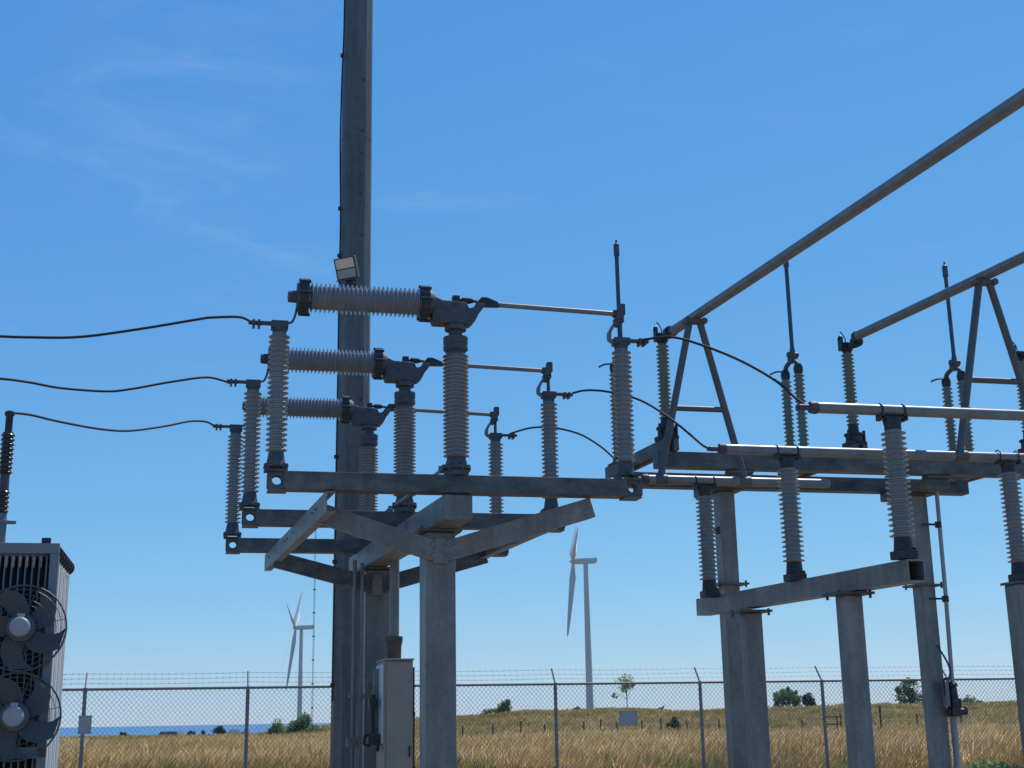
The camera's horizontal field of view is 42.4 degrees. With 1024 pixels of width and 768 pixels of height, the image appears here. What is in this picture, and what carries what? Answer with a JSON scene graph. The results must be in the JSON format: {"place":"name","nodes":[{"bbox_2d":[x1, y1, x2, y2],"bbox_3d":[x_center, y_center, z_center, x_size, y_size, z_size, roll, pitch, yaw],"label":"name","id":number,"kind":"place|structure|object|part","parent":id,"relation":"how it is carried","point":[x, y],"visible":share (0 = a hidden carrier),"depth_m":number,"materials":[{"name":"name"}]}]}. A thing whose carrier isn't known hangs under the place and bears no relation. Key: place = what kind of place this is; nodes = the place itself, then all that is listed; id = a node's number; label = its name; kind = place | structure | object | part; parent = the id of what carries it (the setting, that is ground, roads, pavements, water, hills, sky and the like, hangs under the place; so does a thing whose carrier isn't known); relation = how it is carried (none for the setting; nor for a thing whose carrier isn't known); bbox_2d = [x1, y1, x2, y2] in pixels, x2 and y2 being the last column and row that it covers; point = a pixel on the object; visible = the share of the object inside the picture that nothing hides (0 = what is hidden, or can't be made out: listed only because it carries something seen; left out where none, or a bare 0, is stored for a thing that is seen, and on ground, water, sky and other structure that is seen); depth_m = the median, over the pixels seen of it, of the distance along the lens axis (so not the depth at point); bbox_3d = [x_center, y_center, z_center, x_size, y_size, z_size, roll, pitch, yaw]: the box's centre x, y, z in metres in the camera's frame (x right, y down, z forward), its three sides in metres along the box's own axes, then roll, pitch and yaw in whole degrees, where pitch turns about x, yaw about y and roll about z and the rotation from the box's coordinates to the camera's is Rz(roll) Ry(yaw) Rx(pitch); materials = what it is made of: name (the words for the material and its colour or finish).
{"place":"outdoors","nodes":[
{"label":"outdoors","id":0,"kind":"place"},
{"bbox_2d":[0,376,229,392],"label":"jumper cable","id":1,"kind":"object","parent":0,"point":[108,391],"visible":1,"depth_m":14.14,"materials":[{"name":"black rubber"}]},
{"bbox_2d":[59,723,330,736],"bbox_3d":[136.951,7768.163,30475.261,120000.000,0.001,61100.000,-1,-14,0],"label":"sea","id":2,"kind":"structure","parent":0,"point":[107,731],"depth_m":12245.77,"materials":[{"name":"liquid"}]},
{"bbox_2d":[0,0,1023,727],"label":"sky","id":3,"kind":"structure","parent":0,"point":[162,161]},
{"bbox_2d":[59,699,1018,740],"bbox_3d":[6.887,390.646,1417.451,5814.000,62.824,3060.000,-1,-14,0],"label":"ground","id":4,"kind":"structure","parent":0,"point":[991,710],"depth_m":117.56,"materials":[{"name":"beige plant"}]},
{"bbox_2d":[158,731,182,735],"bbox_3d":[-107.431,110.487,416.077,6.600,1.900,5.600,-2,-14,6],"label":"house","id":5,"kind":"structure","parent":4,"relation":"on","point":[175,733],"depth_m":413.57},
{"bbox_2d":[212,726,226,733],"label":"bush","id":6,"kind":"object","parent":4,"relation":"on","point":[223,731],"visible":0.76,"depth_m":367.37,"materials":[{"name":"green plant"}]},
{"bbox_2d":[228,729,240,733],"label":"house","id":7,"kind":"structure","parent":4,"relation":"on","point":[235,730],"depth_m":414.10,"materials":[{"name":"white"}]},
{"bbox_2d":[266,718,287,735],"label":"bush","id":8,"kind":"object","parent":4,"relation":"on","point":[273,730],"visible":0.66,"depth_m":120.67,"materials":[{"name":"green plant"}]},
{"bbox_2d":[265,530,316,725],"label":"radio mast","id":9,"kind":"object","parent":4,"relation":"on","point":[312,683],"visible":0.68,"depth_m":550.86,"materials":[{"name":"metal"}]},
{"bbox_2d":[286,593,312,718],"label":"wind turbine","id":10,"kind":"object","parent":4,"relation":"on","point":[301,628],"visible":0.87,"depth_m":882.64,"materials":[{"name":"white paint"}]},
{"bbox_2d":[285,712,318,734],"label":"bush","id":11,"kind":"object","parent":4,"relation":"on","point":[304,725],"visible":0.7,"depth_m":122.75,"materials":[{"name":"green plant"}]},
{"bbox_2d":[301,724,321,732],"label":"bush","id":12,"kind":"object","parent":4,"relation":"on","point":[313,728],"visible":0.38,"depth_m":119.81,"materials":[{"name":"green plant"}]},
{"bbox_2d":[482,708,499,714],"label":"bush","id":13,"kind":"object","parent":4,"relation":"on","point":[486,710],"visible":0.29,"depth_m":145.17,"materials":[{"name":"green plant"}]},
{"bbox_2d":[494,699,511,714],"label":"bush","id":14,"kind":"object","parent":4,"relation":"on","point":[502,709],"visible":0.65,"depth_m":145.45,"materials":[{"name":"green plant"}]},
{"bbox_2d":[58,665,1023,767],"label":"chain link fence","id":15,"kind":"object","parent":4,"relation":"on","point":[699,683],"visible":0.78,"depth_m":27.40,"materials":[{"name":"metal"}]},
{"bbox_2d":[78,715,91,733],"bbox_3d":[-8.136,6.492,25.152,0.240,0.340,0.064,2,-15,-13],"label":"fence sign","id":16,"kind":"object","parent":15,"relation":"attached to","point":[84,724],"visible":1,"depth_m":25.13,"materials":[{"name":"metal"}]},
{"bbox_2d":[619,711,637,724],"bbox_3d":[2.424,6.972,27.556,0.400,0.290,0.064,2,-15,-13],"label":"fence sign","id":17,"kind":"object","parent":15,"relation":"attached to","point":[628,717],"visible":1,"depth_m":27.54,"materials":[{"name":"metal"}]},
{"bbox_2d":[567,525,596,708],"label":"wind turbine","id":18,"kind":"object","parent":4,"relation":"on","point":[585,562],"visible":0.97,"depth_m":671.27,"materials":[{"name":"white paint"}]},
{"bbox_2d":[611,673,635,707],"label":"sapling","id":19,"kind":"object","parent":4,"relation":"on","point":[624,686],"visible":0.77,"depth_m":141.16,"materials":[{"name":"green plant"}]},
{"bbox_2d":[664,716,680,731],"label":"bush","id":20,"kind":"object","parent":4,"relation":"on","point":[674,720],"visible":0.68,"depth_m":99.52,"materials":[{"name":"green plant"}]},
{"bbox_2d":[462,715,1018,735],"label":"field fence","id":21,"kind":"object","parent":4,"relation":"on","point":[686,724],"visible":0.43,"depth_m":90.34,"materials":[{"name":"brown wood"}]},
{"bbox_2d":[772,686,801,708],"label":"tree","id":22,"kind":"object","parent":4,"relation":"on","point":[787,698],"visible":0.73,"depth_m":153.13,"materials":[{"name":"green plant"}]},
{"bbox_2d":[801,692,816,705],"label":"tree","id":23,"kind":"object","parent":4,"relation":"on","point":[808,699],"visible":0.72,"depth_m":155.16,"materials":[{"name":"green plant"}]},
{"bbox_2d":[826,714,841,731],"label":"field gate","id":24,"kind":"structure","parent":4,"relation":"on","point":[836,724],"depth_m":91.89,"materials":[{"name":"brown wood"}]},
{"bbox_2d":[872,706,881,728],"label":"gate posts","id":25,"kind":"object","parent":4,"relation":"on","point":[880,719],"visible":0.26,"depth_m":85.14,"materials":[{"name":"brown wood"}]},
{"bbox_2d":[892,677,922,704],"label":"tree","id":26,"kind":"object","parent":4,"relation":"on","point":[907,692],"visible":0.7,"depth_m":145.69,"materials":[{"name":"green plant"}]},
{"bbox_2d":[961,695,984,702],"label":"bush","id":27,"kind":"object","parent":4,"relation":"on","point":[971,700],"visible":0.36,"depth_m":151.24,"materials":[{"name":"green plant"}]},
{"bbox_2d":[963,756,1012,767],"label":"weed","id":28,"kind":"object","parent":4,"relation":"on","point":[993,764],"visible":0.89,"depth_m":29.21,"materials":[{"name":"green plant"}]},
{"bbox_2d":[984,761,1023,767],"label":"weed","id":29,"kind":"object","parent":4,"relation":"on","point":[1007,766],"visible":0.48,"depth_m":31.88,"materials":[{"name":"green plant"}]},
{"bbox_2d":[57,719,1023,767],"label":"tall grass","id":30,"kind":"structure","parent":0,"point":[209,757],"depth_m":38.57,"materials":[{"name":"beige plant"}]},
{"label":"gravel yard","id":31,"kind":"structure","parent":0,"visible":0},
{"bbox_2d":[0,410,74,767],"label":"power transformer","id":32,"kind":"object","parent":31,"relation":"on","point":[34,585],"visible":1,"depth_m":10.68,"materials":[{"name":"grey paint"}]},
{"bbox_2d":[14,412,213,431],"bbox_3d":[-4.537,0.415,15.439,0.099,0.707,3.955,-6,-15,18],"label":"jumper cable","id":33,"kind":"object","parent":32,"relation":"attached to","point":[84,426],"visible":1,"depth_m":15.16,"materials":[{"name":"black rubber"}]},
{"bbox_2d":[330,0,372,767],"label":"utility pole","id":34,"kind":"object","parent":31,"relation":"on","point":[355,160],"visible":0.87,"depth_m":20.82,"materials":[{"name":"metal"}]},
{"bbox_2d":[334,255,359,287],"bbox_3d":[-2.550,-1.693,20.624,0.396,0.588,0.370,-4,-15,11],"label":"floodlight","id":35,"kind":"object","parent":34,"relation":"attached to","point":[346,269],"visible":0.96,"depth_m":20.52,"materials":[{"name":"grey metal"}]},
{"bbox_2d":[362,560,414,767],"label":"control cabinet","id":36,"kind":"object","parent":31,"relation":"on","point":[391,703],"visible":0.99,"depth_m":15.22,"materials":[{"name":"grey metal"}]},
{"bbox_3d":[-1.286,4.170,15.051,0.295,1.960,0.030,2,-15,-13],"label":"door","id":37,"kind":"part","parent":36,"relation":"part of","materials":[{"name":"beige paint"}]},
{"bbox_2d":[264,491,595,767],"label":"steel support stand","id":38,"kind":"object","parent":31,"relation":"on","point":[428,533],"visible":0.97,"depth_m":13.29,"materials":[{"name":"grey metal"}]},
{"bbox_2d":[213,395,516,556],"bbox_3d":[-1.926,1.209,17.673,4.108,2.152,0.387,2,-15,-13],"label":"interrupter switch","id":39,"kind":"object","parent":38,"relation":"on","point":[368,419],"visible":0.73,"depth_m":17.58,"materials":[{"name":"grey ceramic"}]},
{"bbox_2d":[510,426,617,462],"bbox_3d":[0.750,0.909,16.918,0.079,1.136,2.897,8,-17,-32],"label":"jumper cable","id":40,"kind":"object","parent":39,"relation":"attached to","point":[600,446],"visible":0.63,"depth_m":16.90,"materials":[{"name":"black rubber"}]},
{"bbox_2d":[227,344,572,532],"bbox_3d":[-1.256,0.626,15.418,4.108,2.152,0.387,2,-15,-13],"label":"interrupter switch","id":41,"kind":"object","parent":38,"relation":"on","point":[405,374],"visible":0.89,"depth_m":15.33,"materials":[{"name":"grey ceramic"}]},
{"bbox_2d":[354,466,443,537],"bbox_3d":[-1.317,1.413,15.262,0.170,0.070,5.019,3,-15,-16],"label":"interphase rod","id":42,"kind":"object","parent":41,"relation":"attached to","point":[439,471],"visible":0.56,"depth_m":14.74,"materials":[{"name":"metal"}]},
{"bbox_2d":[572,389,707,448],"bbox_3d":[1.398,0.421,15.042,0.061,1.136,2.555,9,-18,-35],"label":"jumper cable","id":43,"kind":"object","parent":41,"relation":"attached to","point":[665,415],"visible":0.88,"depth_m":14.80,"materials":[{"name":"black rubber"}]},
{"bbox_2d":[248,278,648,500],"bbox_3d":[-0.565,0.053,13.208,4.108,2.152,0.387,2,-15,-13],"label":"interrupter switch","id":44,"kind":"object","parent":38,"relation":"on","point":[456,317],"visible":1,"depth_m":13.07,"materials":[{"name":"grey ceramic"}]},
{"bbox_2d":[0,315,249,338],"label":"jumper cable","id":45,"kind":"object","parent":44,"relation":"attached to","point":[115,332],"visible":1,"depth_m":12.39,"materials":[{"name":"black rubber"}]},
{"bbox_2d":[642,336,805,403],"bbox_3d":[2.030,-0.123,12.946,0.064,1.114,2.031,12,-19,-42],"label":"jumper cable","id":46,"kind":"object","parent":44,"relation":"attached to","point":[741,361],"visible":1,"depth_m":12.88,"materials":[{"name":"black rubber"}]},
{"bbox_2d":[696,559,925,767],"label":"bus support stand","id":47,"kind":"object","parent":31,"relation":"on","point":[848,589],"visible":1,"depth_m":12.79,"materials":[{"name":"metal"}]},
{"bbox_2d":[692,475,719,597],"bbox_3d":[2.306,1.794,15.620,0.276,1.450,0.230,2,-15,-13],"label":"post insulator","id":48,"kind":"object","parent":47,"relation":"on","point":[707,540],"visible":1,"depth_m":15.54,"materials":[{"name":"grey ceramic"}]},
{"bbox_2d":[639,474,830,487],"bbox_3d":[2.650,1.170,15.863,2.530,0.128,0.129,2,-15,-13],"label":"bus tube","id":49,"kind":"object","parent":48,"relation":"on","point":[647,479],"visible":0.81,"depth_m":15.80,"materials":[{"name":"metal"}]},
{"bbox_2d":[655,317,751,486],"bbox_3d":[2.268,0.205,16.020,1.200,2.093,0.132,2,-15,-13],"label":"frame support","id":50,"kind":"object","parent":49,"relation":"on","point":[723,409],"visible":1,"depth_m":15.99,"materials":[{"name":"grey metal"}]},
{"bbox_2d":[667,88,1023,335],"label":"bus tube","id":51,"kind":"object","parent":50,"relation":"on","point":[1009,106],"visible":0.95,"depth_m":12.64,"materials":[{"name":"metal"}]},
{"bbox_2d":[773,445,806,581],"bbox_3d":[2.938,1.352,13.924,0.276,1.450,0.230,2,-15,-13],"label":"post insulator","id":52,"kind":"object","parent":47,"relation":"on","point":[790,508],"visible":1,"depth_m":13.84,"materials":[{"name":"grey ceramic"}]},
{"bbox_2d":[707,443,1023,462],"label":"bus tube","id":53,"kind":"object","parent":52,"relation":"on","point":[736,449],"visible":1,"depth_m":14.20,"materials":[{"name":"metal"}]},
{"bbox_2d":[954,277,1023,461],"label":"frame support","id":54,"kind":"object","parent":53,"relation":"on","point":[978,283],"visible":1,"depth_m":14.93,"materials":[{"name":"grey metal"}]},
{"bbox_2d":[851,251,1023,340],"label":"bus tube","id":55,"kind":"object","parent":54,"relation":"on","point":[1012,262],"visible":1,"depth_m":15.90,"materials":[{"name":"metal"}]},
{"bbox_2d":[875,403,918,559],"bbox_3d":[3.539,0.885,12.121,0.276,1.450,0.230,2,-15,-13],"label":"post insulator","id":56,"kind":"object","parent":47,"relation":"on","point":[898,486],"visible":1,"depth_m":12.04,"materials":[{"name":"grey ceramic"}]},
{"bbox_2d":[795,401,1023,420],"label":"bus tube","id":57,"kind":"object","parent":56,"relation":"on","point":[813,407],"visible":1,"depth_m":12.29,"materials":[{"name":"metal"}]},
{"bbox_2d":[628,451,1023,767],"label":"steel gantry","id":58,"kind":"object","parent":31,"relation":"on","point":[936,475],"visible":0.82,"depth_m":17.42,"materials":[{"name":"metal"}]},
{"bbox_2d":[598,240,678,477],"bbox_3d":[1.685,-0.586,18.025,0.347,3.400,2.290,3,-15,-17],"label":"disconnect switch","id":59,"kind":"object","parent":58,"relation":"on","point":[643,457],"visible":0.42,"depth_m":17.17,"materials":[{"name":"grey ceramic"}]},
{"bbox_2d":[770,261,867,475],"bbox_3d":[4.247,-0.482,18.612,0.347,3.400,2.290,3,-15,-17],"label":"disconnect switch","id":60,"kind":"object","parent":58,"relation":"on","point":[854,437],"visible":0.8,"depth_m":18.83,"materials":[{"name":"grey ceramic"}]},
{"bbox_2d":[922,491,967,767],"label":"switch operating pipe","id":61,"kind":"object","parent":58,"relation":"attached to","point":[952,702],"visible":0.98,"depth_m":17.43,"materials":[{"name":"metal"}]},
{"bbox_2d":[931,262,1023,481],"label":"disconnect switch","id":62,"kind":"object","parent":58,"relation":"on","point":[954,363],"visible":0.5,"depth_m":19.76,"materials":[{"name":"grey ceramic"}]},
{"bbox_2d":[1000,580,1023,761],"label":"insulator column","id":63,"kind":"structure","parent":31,"relation":"on","point":[1014,592],"depth_m":14.15,"materials":[{"name":"metal"}]},
{"bbox_2d":[994,450,1023,581],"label":"post insulator","id":64,"kind":"object","parent":63,"relation":"on","point":[1012,506],"visible":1,"depth_m":14.46,"materials":[{"name":"grey ceramic"}]}
]}

